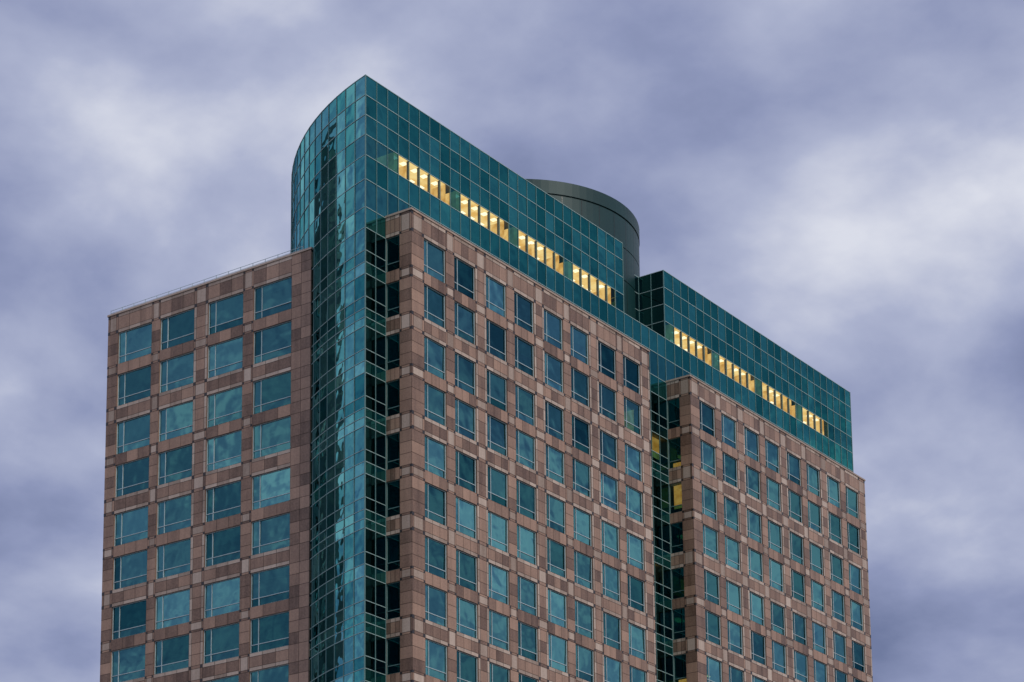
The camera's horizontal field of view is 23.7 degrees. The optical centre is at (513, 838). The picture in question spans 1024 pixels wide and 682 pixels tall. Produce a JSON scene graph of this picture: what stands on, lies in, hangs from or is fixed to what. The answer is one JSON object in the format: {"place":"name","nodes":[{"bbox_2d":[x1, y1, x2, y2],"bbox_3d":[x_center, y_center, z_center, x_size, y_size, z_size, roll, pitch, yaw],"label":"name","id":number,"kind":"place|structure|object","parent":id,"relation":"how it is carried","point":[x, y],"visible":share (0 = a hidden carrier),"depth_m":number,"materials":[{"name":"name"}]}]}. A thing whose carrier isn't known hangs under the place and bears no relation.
{"place":"outdoors","nodes":[
{"label":"outdoors","id":0,"kind":"place"},
{"bbox_2d":[0,0,1023,681],"label":"sky","id":1,"kind":"structure","parent":0,"point":[842,179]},
{"bbox_2d":[365,76,852,681],"bbox_3d":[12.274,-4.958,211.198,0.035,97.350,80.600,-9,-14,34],"label":"glass crown","id":2,"kind":"object","parent":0,"point":[455,220],"visible":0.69,"depth_m":207.51},
{"label":"ground","id":3,"kind":"structure","parent":0,"visible":0},
{"bbox_2d":[100,207,872,681],"bbox_3d":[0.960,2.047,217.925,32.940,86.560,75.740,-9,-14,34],"label":"granite cladding","id":4,"kind":"structure","parent":3,"relation":"on","point":[412,525],"depth_m":197.73,"materials":[{"name":"brown stone"}]},
{"bbox_2d":[111,246,303,313],"bbox_3d":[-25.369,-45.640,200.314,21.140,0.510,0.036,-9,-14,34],"label":"roof railing","id":5,"kind":"object","parent":4,"relation":"on","point":[205,279],"visible":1,"depth_m":200.22,"materials":[{"name":"metal"}]},
{"bbox_2d":[112,236,863,681],"bbox_3d":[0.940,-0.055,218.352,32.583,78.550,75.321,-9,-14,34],"label":"window glass","id":6,"kind":"object","parent":4,"relation":"on","point":[226,498],"visible":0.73,"depth_m":197.74,"materials":[{"name":"teal glass"}]},
{"bbox_2d":[111,235,864,681],"bbox_3d":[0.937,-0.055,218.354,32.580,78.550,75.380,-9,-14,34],"label":"window frames","id":7,"kind":"structure","parent":4,"relation":"attached to","point":[475,505],"depth_m":199.00,"materials":[{"name":"metal"}]},
{"bbox_2d":[291,76,827,681],"bbox_3d":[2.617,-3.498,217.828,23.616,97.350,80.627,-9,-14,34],"label":"glass prow","id":8,"kind":"object","parent":3,"relation":"on","point":[325,188],"visible":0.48,"depth_m":187.17,"materials":[{"name":"teal glass"}]},
{"bbox_2d":[291,74,853,681],"bbox_3d":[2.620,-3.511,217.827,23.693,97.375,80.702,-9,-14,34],"label":"mullions","id":9,"kind":"object","parent":3,"relation":"on","point":[365,308],"visible":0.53,"depth_m":193.01,"materials":[{"name":"teal metal"}]},
{"bbox_3d":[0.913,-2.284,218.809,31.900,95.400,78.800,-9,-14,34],"label":"interior","id":10,"kind":"object","parent":3,"relation":"on","visible":0},
{"bbox_2d":[293,97,820,380],"bbox_3d":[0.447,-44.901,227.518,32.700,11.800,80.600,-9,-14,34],"label":"roof","id":11,"kind":"structure","parent":10,"relation":"on","point":[506,227],"depth_m":214.03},
{"bbox_2d":[526,179,639,319],"bbox_3d":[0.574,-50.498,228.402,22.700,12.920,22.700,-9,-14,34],"label":"rooftop drum","id":12,"kind":"object","parent":11,"relation":"on","point":[614,218],"visible":0.16,"depth_m":221.82,"materials":[{"name":"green metal"}]},
{"bbox_2d":[611,271,663,336],"bbox_3d":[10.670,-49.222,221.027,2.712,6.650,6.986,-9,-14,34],"label":"recess glazing","id":13,"kind":"structure","parent":11,"relation":"on","point":[643,300],"depth_m":223.94,"materials":[{"name":"teal glass"}]},
{"bbox_2d":[399,156,823,434],"bbox_3d":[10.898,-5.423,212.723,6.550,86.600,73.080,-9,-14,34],"label":"lit offices","id":14,"kind":"structure","parent":10,"relation":"on","point":[424,182],"depth_m":211.27,"materials":[{"name":"yellow glass"}]}
]}

